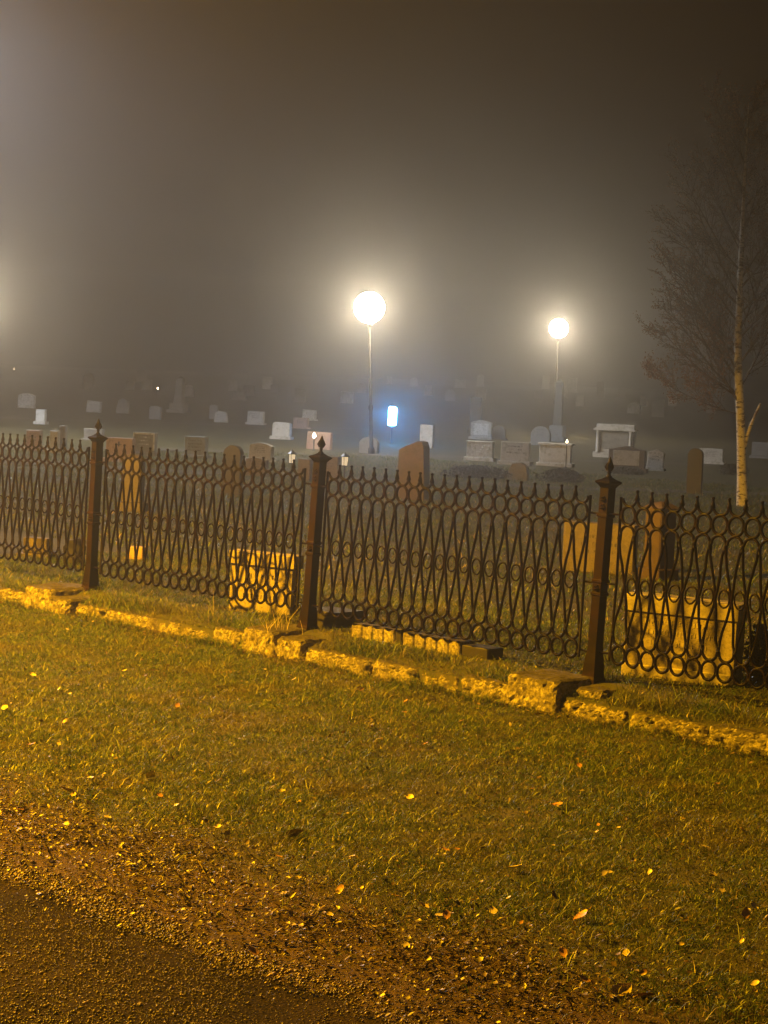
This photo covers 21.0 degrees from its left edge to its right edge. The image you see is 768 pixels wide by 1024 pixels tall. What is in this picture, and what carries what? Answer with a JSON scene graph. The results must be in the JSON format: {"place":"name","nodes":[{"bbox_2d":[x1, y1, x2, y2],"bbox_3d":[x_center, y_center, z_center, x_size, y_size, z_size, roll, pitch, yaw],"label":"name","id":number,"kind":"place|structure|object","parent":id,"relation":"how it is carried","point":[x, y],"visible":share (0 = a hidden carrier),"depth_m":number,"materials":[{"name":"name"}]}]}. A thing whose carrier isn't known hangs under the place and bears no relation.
{"place":"outdoors","nodes":[
{"label":"outdoors","id":0,"kind":"place"},
{"bbox_2d":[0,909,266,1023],"bbox_3d":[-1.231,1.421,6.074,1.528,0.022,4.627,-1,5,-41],"label":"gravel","id":1,"kind":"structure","parent":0,"point":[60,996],"depth_m":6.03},
{"bbox_2d":[0,867,419,1023],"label":"road","id":2,"kind":"structure","parent":0,"point":[284,1008],"depth_m":6.31,"materials":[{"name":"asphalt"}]},
{"bbox_2d":[0,417,595,435],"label":"path","id":3,"kind":"structure","parent":0,"point":[271,426],"depth_m":65.77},
{"bbox_2d":[0,365,767,1023],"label":"ground","id":4,"kind":"structure","parent":0,"point":[680,431],"depth_m":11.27,"materials":[{"name":"plant"}]},
{"bbox_2d":[18,393,35,407],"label":"headstone","id":5,"kind":"object","parent":4,"relation":"on","point":[26,400],"visible":0.88,"depth_m":76.19,"materials":[{"name":"white stone"}]},
{"bbox_2d":[24,430,42,450],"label":"headstone","id":6,"kind":"object","parent":4,"relation":"on","point":[35,433],"visible":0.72,"depth_m":39.76,"materials":[{"name":"brown stone"}]},
{"bbox_2d":[21,536,57,557],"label":"headstone","id":7,"kind":"object","parent":4,"relation":"on","point":[38,542],"visible":0.42,"depth_m":18.12,"materials":[{"name":"beige stone"}]},
{"bbox_2d":[33,409,48,423],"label":"headstone","id":8,"kind":"object","parent":4,"relation":"on","point":[41,416],"visible":0.82,"depth_m":57.67,"materials":[{"name":"white stone"}]},
{"bbox_2d":[24,583,83,611],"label":"stone block","id":9,"kind":"structure","parent":4,"relation":"on","point":[40,595],"depth_m":15.51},
{"bbox_2d":[47,430,62,453],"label":"headstone","id":10,"kind":"object","parent":4,"relation":"on","point":[53,434],"visible":0.45,"depth_m":39.11,"materials":[{"name":"stone"}]},
{"bbox_2d":[59,425,67,451],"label":"headstone","id":11,"kind":"object","parent":4,"relation":"on","point":[63,430],"visible":0.53,"depth_m":40.17,"materials":[{"name":"grey stone"}]},
{"bbox_2d":[49,595,91,614],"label":"stone block","id":12,"kind":"structure","parent":4,"relation":"on","point":[65,605],"depth_m":15.23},
{"bbox_2d":[63,539,85,564],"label":"headstone","id":13,"kind":"object","parent":4,"relation":"on","point":[78,548],"visible":0.43,"depth_m":17.47,"materials":[{"name":"stone"}]},
{"bbox_2d":[81,428,104,439],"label":"headstone","id":14,"kind":"object","parent":4,"relation":"on","point":[89,432],"visible":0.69,"depth_m":47.68,"materials":[{"name":"grey stone"}]},
{"bbox_2d":[86,400,101,412],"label":"headstone","id":15,"kind":"object","parent":4,"relation":"on","point":[94,406],"visible":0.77,"depth_m":74.13,"materials":[{"name":"stone"}]},
{"bbox_2d":[103,437,135,462],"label":"headstone","id":16,"kind":"object","parent":4,"relation":"on","point":[119,441],"visible":0.48,"depth_m":36.54,"materials":[{"name":"brown stone"}]},
{"bbox_2d":[116,398,128,413],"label":"headstone","id":17,"kind":"object","parent":4,"relation":"on","point":[123,405],"visible":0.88,"depth_m":74.39,"materials":[{"name":"grey stone"}]},
{"bbox_2d":[117,454,148,512],"bbox_3d":[-2.930,-0.307,24.212,0.329,0.736,0.230,4,4,18],"label":"headstone","id":18,"kind":"object","parent":4,"relation":"on","point":[127,477],"visible":0.41,"depth_m":24.14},
{"bbox_2d":[129,546,147,559],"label":"headstone","id":19,"kind":"object","parent":4,"relation":"on","point":[131,555],"visible":0.27,"depth_m":18.24,"materials":[{"name":"beige stone"}]},
{"bbox_2d":[133,432,157,456],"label":"headstone","id":20,"kind":"object","parent":4,"relation":"on","point":[146,440],"visible":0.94,"depth_m":39.81,"materials":[{"name":"grey stone"}]},
{"bbox_2d":[142,380,151,389],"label":"headstone","id":21,"kind":"object","parent":4,"relation":"on","point":[146,384],"visible":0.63,"depth_m":122.71,"materials":[{"name":"white stone"}]},
{"bbox_2d":[149,406,161,419],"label":"headstone","id":22,"kind":"object","parent":4,"relation":"on","point":[155,412],"visible":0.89,"depth_m":69.26,"materials":[{"name":"grey stone"}]},
{"bbox_2d":[166,376,190,412],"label":"obelisk","id":23,"kind":"object","parent":4,"relation":"on","point":[178,405],"visible":0.92,"depth_m":78.29,"materials":[{"name":"grey stone"}]},
{"bbox_2d":[185,385,193,396],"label":"headstone","id":24,"kind":"object","parent":4,"relation":"on","point":[189,390],"visible":0.66,"depth_m":109.40,"materials":[{"name":"white stone"}]},
{"bbox_2d":[181,436,210,458],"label":"headstone","id":25,"kind":"object","parent":4,"relation":"on","point":[199,444],"visible":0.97,"depth_m":39.94,"materials":[{"name":"grey stone"}]},
{"bbox_2d":[209,405,218,418],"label":"headstone","id":26,"kind":"object","parent":4,"relation":"on","point":[213,409],"visible":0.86,"depth_m":72.19,"materials":[{"name":"grey stone"}]},
{"bbox_2d":[214,411,227,422],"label":"headstone","id":27,"kind":"object","parent":4,"relation":"on","point":[221,416],"visible":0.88,"depth_m":68.67,"materials":[{"name":"stone"}]},
{"bbox_2d":[222,445,243,495],"bbox_3d":[-2.041,-0.530,27.998,0.253,0.749,0.120,4,4,18],"label":"headstone","id":28,"kind":"object","parent":4,"relation":"on","point":[230,451],"visible":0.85,"depth_m":27.93,"materials":[{"name":"stone"}]},
{"bbox_2d":[228,378,237,390],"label":"headstone","id":29,"kind":"object","parent":4,"relation":"on","point":[232,384],"visible":0.91,"depth_m":133.38,"materials":[{"name":"stone"}]},
{"bbox_2d":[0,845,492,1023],"bbox_3d":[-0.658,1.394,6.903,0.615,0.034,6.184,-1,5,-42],"label":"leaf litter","id":30,"kind":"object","parent":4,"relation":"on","point":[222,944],"visible":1,"depth_m":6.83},
{"bbox_2d":[0,835,495,1023],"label":"gravel","id":31,"kind":"structure","parent":4,"relation":"on","point":[300,979],"depth_m":6.79,"materials":[{"name":"gravel"}]},
{"bbox_2d":[245,411,265,424],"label":"headstone","id":32,"kind":"object","parent":4,"relation":"on","point":[255,417],"visible":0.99,"depth_m":67.27,"materials":[{"name":"stone"}]},
{"bbox_2d":[245,457,269,476],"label":"headstone","id":33,"kind":"object","parent":4,"relation":"on","point":[258,461],"visible":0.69,"depth_m":34.11,"materials":[{"name":"beige stone"}]},
{"bbox_2d":[245,443,275,461],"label":"headstone","id":34,"kind":"object","parent":4,"relation":"on","point":[261,450],"visible":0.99,"depth_m":39.64,"materials":[{"name":"stone"}]},
{"bbox_2d":[229,549,303,614],"bbox_3d":[-0.840,0.527,14.601,0.512,0.485,0.156,5,4,22],"label":"headstone","id":35,"kind":"object","parent":4,"relation":"on","point":[235,604],"visible":0.48,"depth_m":14.54,"materials":[{"name":"stone"}]},
{"bbox_2d":[262,377,272,388],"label":"headstone","id":36,"kind":"object","parent":4,"relation":"on","point":[267,382],"visible":0.86,"depth_m":146.26,"materials":[{"name":"white stone"}]},
{"bbox_2d":[243,623,307,655],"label":"stone block","id":37,"kind":"structure","parent":4,"relation":"on","point":[262,638],"depth_m":13.60,"materials":[{"name":"stone"}]},
{"bbox_2d":[251,608,302,642],"bbox_3d":[-0.717,0.729,13.581,0.332,0.246,0.241,0,5,-35],"label":"dry grass tuft","id":38,"kind":"object","parent":4,"relation":"on","point":[277,623],"visible":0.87,"depth_m":13.59,"materials":[{"name":"beige plant"}]},
{"bbox_2d":[269,422,293,439],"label":"headstone","id":39,"kind":"object","parent":4,"relation":"on","point":[282,430],"visible":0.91,"depth_m":52.90,"materials":[{"name":"stone"}]},
{"bbox_2d":[288,449,296,480],"bbox_3d":[-1.468,-0.724,33.026,0.113,0.550,0.113,0,4,-30],"label":"grave lantern","id":40,"kind":"object","parent":4,"relation":"on","point":[291,455],"visible":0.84,"depth_m":32.99,"materials":[{"name":"black metal"}]},
{"bbox_2d":[285,829,302,836],"bbox_3d":[-0.365,1.276,8.226,0.095,0.045,0.014,-12,36,-9],"label":"fallen leaf","id":41,"kind":"object","parent":4,"relation":"on","point":[295,832],"visible":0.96,"depth_m":8.22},
{"bbox_2d":[277,634,324,662],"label":"stone block","id":42,"kind":"structure","parent":4,"relation":"on","point":[298,644],"depth_m":13.39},
{"bbox_2d":[292,417,310,428],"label":"headstone","id":43,"kind":"object","parent":4,"relation":"on","point":[300,423],"visible":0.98,"depth_m":64.80,"materials":[{"name":"pink stone"}]},
{"bbox_2d":[297,459,312,481],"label":"headstone","id":44,"kind":"object","parent":4,"relation":"on","point":[305,463],"visible":0.53,"depth_m":32.88,"materials":[{"name":"beige stone"}]},
{"bbox_2d":[302,409,317,420],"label":"headstone","id":45,"kind":"object","parent":4,"relation":"on","point":[311,415],"visible":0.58,"depth_m":75.10,"materials":[{"name":"white stone"}]},
{"bbox_2d":[306,431,332,449],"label":"headstone","id":46,"kind":"object","parent":4,"relation":"on","point":[328,438],"visible":0.57,"depth_m":47.34,"materials":[{"name":"pink stone"}]},
{"bbox_2d":[325,456,340,481],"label":"headstone","id":47,"kind":"object","parent":4,"relation":"on","point":[333,464],"visible":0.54,"depth_m":33.21,"materials":[{"name":"beige stone"}]},
{"bbox_2d":[317,606,362,628],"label":"headstone","id":48,"kind":"object","parent":4,"relation":"on","point":[322,620],"visible":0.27,"depth_m":13.83,"materials":[{"name":"stone"}]},
{"bbox_2d":[340,452,349,488],"bbox_3d":[-0.592,-0.597,31.027,0.106,0.607,0.106,0,4,-30],"label":"grave lantern","id":49,"kind":"object","parent":4,"relation":"on","point":[344,459],"visible":0.91,"depth_m":31.00,"materials":[{"name":"black metal"}]},
{"bbox_2d":[340,391,353,403],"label":"headstone","id":50,"kind":"object","parent":4,"relation":"on","point":[347,397],"visible":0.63,"depth_m":109.46,"materials":[{"name":"white stone"}]},
{"bbox_2d":[359,437,378,453],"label":"headstone","id":51,"kind":"object","parent":4,"relation":"on","point":[363,445],"visible":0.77,"depth_m":46.16,"materials":[{"name":"grey stone"}]},
{"bbox_2d":[354,292,384,453],"bbox_3d":[-0.301,-3.005,45.301,0.680,3.596,0.663,-1,4,0],"label":"street lamp","id":52,"kind":"object","parent":4,"relation":"on","point":[369,307],"visible":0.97,"depth_m":45.06,"materials":[{"name":"white glass"}]},
{"bbox_2d":[352,622,400,642],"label":"stone sill","id":53,"kind":"structure","parent":4,"relation":"on","point":[386,632],"depth_m":13.33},
{"bbox_2d":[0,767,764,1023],"bbox_3d":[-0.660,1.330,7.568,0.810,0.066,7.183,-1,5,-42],"label":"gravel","id":54,"kind":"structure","parent":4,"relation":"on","point":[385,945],"depth_m":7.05,"materials":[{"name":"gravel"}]},
{"bbox_2d":[0,419,767,689],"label":"iron fence","id":55,"kind":"object","parent":4,"relation":"on","point":[593,665],"visible":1,"depth_m":13.16,"materials":[{"name":"metal"}]},
{"bbox_2d":[0,748,767,1023],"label":"leaf litter","id":56,"kind":"object","parent":4,"relation":"on","point":[485,931],"visible":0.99,"depth_m":7.01,"materials":[{"name":"plant"}]},
{"bbox_2d":[0,549,767,728],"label":"grass","id":57,"kind":"structure","parent":4,"relation":"on","point":[418,607],"depth_m":14.64,"materials":[{"name":"plant"}]},
{"bbox_2d":[0,586,767,755],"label":"stone wall","id":58,"kind":"structure","parent":4,"relation":"on","point":[750,740],"depth_m":12.20,"materials":[{"name":"stone"}]},
{"bbox_2d":[0,564,767,760],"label":"wall grass","id":59,"kind":"structure","parent":4,"relation":"on","point":[367,647],"depth_m":12.85,"materials":[{"name":"plant"}]},
{"bbox_2d":[0,585,767,756],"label":"leaf litter","id":60,"kind":"object","parent":4,"relation":"on","point":[291,659],"visible":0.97,"depth_m":12.49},
{"bbox_2d":[0,602,767,1012],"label":"leaf litter","id":61,"kind":"object","parent":4,"relation":"on","point":[388,786],"visible":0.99,"depth_m":9.60,"materials":[{"name":"plant"}]},
{"bbox_2d":[388,407,396,443],"bbox_3d":[0.205,-2.204,53.278,0.220,1.003,0.120,2,4,0],"label":"light box","id":62,"kind":"object","parent":4,"relation":"on","point":[392,414],"visible":0.89,"depth_m":53.20,"materials":[{"name":"white metal"}]},
{"bbox_2d":[395,627,416,643],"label":"stone sill","id":63,"kind":"structure","parent":4,"relation":"on","point":[399,632],"depth_m":13.14,"materials":[{"name":"stone"}]},
{"bbox_2d":[397,441,429,500],"bbox_3d":[0.419,-0.559,29.009,0.432,0.882,0.220,4,4,24],"label":"headstone","id":64,"kind":"object","parent":4,"relation":"on","point":[414,458],"visible":0.77,"depth_m":28.91,"materials":[{"name":"brown stone"}]},
{"bbox_2d":[420,424,434,447],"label":"headstone","id":65,"kind":"object","parent":4,"relation":"on","point":[427,433],"visible":0.63,"depth_m":50.56,"materials":[{"name":"stone"}]},
{"bbox_2d":[424,385,431,395],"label":"headstone","id":66,"kind":"object","parent":4,"relation":"on","point":[428,389],"visible":0.82,"depth_m":149.74,"materials":[{"name":"white stone"}]},
{"bbox_2d":[403,631,474,655],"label":"stone sill","id":67,"kind":"structure","parent":4,"relation":"on","point":[443,643],"depth_m":12.90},
{"bbox_2d":[445,389,455,400],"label":"headstone","id":68,"kind":"object","parent":4,"relation":"on","point":[450,394],"visible":0.9,"depth_m":130.40,"materials":[{"name":"grey stone"}]},
{"bbox_2d":[454,379,465,387],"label":"headstone","id":69,"kind":"object","parent":4,"relation":"on","point":[459,383],"visible":0.82,"depth_m":214.33,"materials":[{"name":"white stone"}]},
{"bbox_2d":[467,397,481,433],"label":"headstone","id":70,"kind":"object","parent":4,"relation":"on","point":[475,408],"visible":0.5,"depth_m":67.50,"materials":[{"name":"stone"}]},
{"bbox_2d":[440,464,512,478],"bbox_3d":[1.702,-0.703,36.549,1.540,0.278,1.080,2,4,0],"label":"shrub","id":71,"kind":"object","parent":4,"relation":"on","point":[475,471],"visible":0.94,"depth_m":36.40,"materials":[{"name":"green plant"}]},
{"bbox_2d":[476,374,483,386],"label":"headstone","id":72,"kind":"object","parent":4,"relation":"on","point":[480,380],"visible":0.9,"depth_m":239.16,"materials":[{"name":"white stone"}]},
{"bbox_2d":[464,440,496,461],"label":"headstone","id":73,"kind":"object","parent":4,"relation":"on","point":[480,450],"visible":1,"depth_m":44.04,"materials":[{"name":"white stone"}]},
{"bbox_2d":[468,420,493,439],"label":"headstone","id":74,"kind":"object","parent":4,"relation":"on","point":[482,429],"visible":0.91,"depth_m":60.95,"materials":[{"name":"stone"}]},
{"bbox_2d":[476,388,486,398],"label":"headstone","id":75,"kind":"object","parent":4,"relation":"on","point":[480,392],"visible":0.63,"depth_m":143.37,"materials":[{"name":"stone"}]},
{"bbox_2d":[462,643,502,659],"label":"stone sill","id":76,"kind":"structure","parent":4,"relation":"on","point":[487,652],"depth_m":12.63,"materials":[{"name":"stone"}]},
{"bbox_2d":[492,425,507,439],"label":"headstone","id":77,"kind":"object","parent":4,"relation":"on","point":[499,432],"visible":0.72,"depth_m":61.69,"materials":[{"name":"grey stone"}]},
{"bbox_2d":[497,441,532,465],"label":"headstone","id":78,"kind":"object","parent":4,"relation":"on","point":[515,452],"visible":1,"depth_m":42.63,"materials":[{"name":"stone"}]},
{"bbox_2d":[507,463,528,480],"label":"headstone","id":79,"kind":"object","parent":4,"relation":"on","point":[520,471],"visible":0.88,"depth_m":36.49,"materials":[{"name":"brown stone"}]},
{"bbox_2d":[528,426,550,445],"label":"headstone","id":80,"kind":"object","parent":4,"relation":"on","point":[540,433],"visible":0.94,"depth_m":57.56,"materials":[{"name":"grey stone"}]},
{"bbox_2d":[542,376,549,388],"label":"headstone","id":81,"kind":"object","parent":4,"relation":"on","point":[545,381],"visible":0.82,"depth_m":241.58,"materials":[{"name":"white stone"}]},
{"bbox_2d":[506,669,590,712],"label":"stone block","id":82,"kind":"structure","parent":4,"relation":"on","point":[544,689],"depth_m":11.78,"materials":[{"name":"stone"}]},
{"bbox_2d":[536,442,574,467],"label":"headstone","id":83,"kind":"object","parent":4,"relation":"on","point":[552,454],"visible":0.91,"depth_m":42.85,"materials":[{"name":"white stone"}]},
{"bbox_2d":[549,319,567,414],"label":"street lamp","id":84,"kind":"object","parent":4,"relation":"on","point":[558,328],"visible":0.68,"depth_m":67.57,"materials":[{"name":"white glass"}]},
{"bbox_2d":[549,379,567,441],"bbox_3d":[5.232,-3.031,62.170,0.550,1.923,0.550,4,4,18],"label":"obelisk","id":85,"kind":"object","parent":4,"relation":"on","point":[557,428],"visible":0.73,"depth_m":62.05,"materials":[{"name":"grey stone"}]},
{"bbox_2d":[535,468,585,483],"bbox_3d":[3.136,-0.630,36.320,0.767,0.290,0.711,6,5,43],"label":"shrub","id":86,"kind":"object","parent":4,"relation":"on","point":[567,475],"visible":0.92,"depth_m":36.27,"materials":[{"name":"green plant"}]},
{"bbox_2d":[576,395,583,405],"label":"headstone","id":87,"kind":"object","parent":4,"relation":"on","point":[579,400],"visible":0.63,"depth_m":130.64,"materials":[{"name":"stone"}]},
{"bbox_2d":[575,684,615,698],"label":"stone block","id":88,"kind":"structure","parent":4,"relation":"on","point":[592,690],"depth_m":11.63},
{"bbox_2d":[562,521,637,574],"bbox_3d":[1.965,0.351,18.858,0.656,0.503,0.181,4,4,18],"label":"headstone","id":89,"kind":"object","parent":4,"relation":"on","point":[627,534],"visible":0.35,"depth_m":18.79,"materials":[{"name":"beige stone"}]},
{"bbox_2d":[596,381,604,397],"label":"headstone","id":90,"kind":"object","parent":4,"relation":"on","point":[600,389],"visible":0.82,"depth_m":178.54,"materials":[{"name":"stone"}]},
{"bbox_2d":[592,423,637,457],"bbox_3d":[5.515,-1.659,49.453,1.022,0.875,0.373,4,4,18],"label":"headstone","id":91,"kind":"object","parent":4,"relation":"on","point":[610,436],"visible":0.74,"depth_m":49.36,"materials":[{"name":"stone"}]},
{"bbox_2d":[609,983,631,997],"bbox_3d":[0.716,1.461,6.317,0.056,0.016,0.115,28,29,37],"label":"fallen leaf","id":92,"kind":"object","parent":4,"relation":"on","point":[625,987],"visible":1,"depth_m":6.34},
{"bbox_2d":[602,465,644,474],"bbox_3d":[4.710,-0.826,40.808,0.855,0.215,0.636,2,4,0],"label":"shrub","id":93,"kind":"object","parent":4,"relation":"on","point":[628,470],"visible":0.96,"depth_m":40.69,"materials":[{"name":"brown plant"}]},
{"bbox_2d":[605,446,648,473],"bbox_3d":[4.877,-1.030,41.589,0.831,0.589,0.290,4,4,18],"label":"headstone","id":94,"kind":"object","parent":4,"relation":"on","point":[627,456],"visible":0.69,"depth_m":41.48,"materials":[{"name":"brown stone"}]},
{"bbox_2d":[627,402,640,413],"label":"headstone","id":95,"kind":"object","parent":4,"relation":"on","point":[633,407],"visible":0.9,"depth_m":113.90,"materials":[{"name":"grey stone"}]},
{"bbox_2d":[646,449,665,470],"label":"headstone","id":96,"kind":"object","parent":4,"relation":"on","point":[655,459],"visible":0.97,"depth_m":42.95,"materials":[{"name":"stone"}]},
{"bbox_2d":[651,399,664,416],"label":"headstone","id":97,"kind":"object","parent":4,"relation":"on","point":[658,408],"visible":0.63,"depth_m":107.91,"materials":[{"name":"grey stone"}]},
{"bbox_2d":[638,501,679,580],"bbox_3d":[2.443,0.272,18.369,0.260,0.730,0.260,0,5,-38],"label":"gravestone","id":98,"kind":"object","parent":4,"relation":"on","point":[656,537],"depth_m":18.29,"materials":[{"name":"stone"}]},
{"bbox_2d":[621,591,747,685],"bbox_3d":[1.750,0.771,12.110,0.691,0.541,0.180,5,5,26],"label":"headstone","id":99,"kind":"object","parent":4,"relation":"on","point":[694,651],"visible":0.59,"depth_m":12.02,"materials":[{"name":"stone"}]},
{"bbox_2d":[686,448,703,493],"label":"headstone","id":100,"kind":"object","parent":4,"relation":"on","point":[695,464],"visible":0.9,"depth_m":34.01,"materials":[{"name":"stone"}]},
{"bbox_2d":[633,69,767,506],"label":"birch tree","id":101,"kind":"object","parent":4,"relation":"on","point":[742,443],"visible":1,"depth_m":30.76,"materials":[{"name":"brown plant"}]},
{"bbox_2d":[699,448,725,464],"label":"headstone","id":102,"kind":"object","parent":4,"relation":"on","point":[713,456],"visible":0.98,"depth_m":48.48,"materials":[{"name":"stone"}]},
{"bbox_2d":[717,463,749,475],"bbox_3d":[7.143,-0.865,42.235,0.740,0.278,0.497,2,4,0],"label":"shrub","id":103,"kind":"object","parent":4,"relation":"on","point":[731,469],"visible":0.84,"depth_m":42.16,"materials":[{"name":"brown plant"}]},
{"bbox_2d":[742,623,767,683],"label":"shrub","id":104,"kind":"object","parent":4,"relation":"on","point":[759,656],"visible":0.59,"depth_m":12.05,"materials":[{"name":"green plant"}]},
{"bbox_2d":[749,442,767,458],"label":"headstone","id":105,"kind":"object","parent":4,"relation":"on","point":[759,449],"visible":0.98,"depth_m":55.17,"materials":[{"name":"grey stone"}]},
{"bbox_2d":[0,447,767,639],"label":"cemetery grass","id":106,"kind":"structure","parent":0,"point":[581,489],"depth_m":25.75,"materials":[{"name":"plant"}]},
{"bbox_2d":[0,0,767,394],"label":"sky","id":107,"kind":"structure","parent":0,"point":[218,186],"materials":[{"name":"grey"}]},
{"bbox_2d":[3,462,766,494],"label":"path","id":108,"kind":"structure","parent":0,"point":[531,486],"depth_m":34.48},
{"bbox_2d":[90,447,767,467],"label":"path","id":109,"kind":"structure","parent":0,"point":[305,453],"depth_m":45.38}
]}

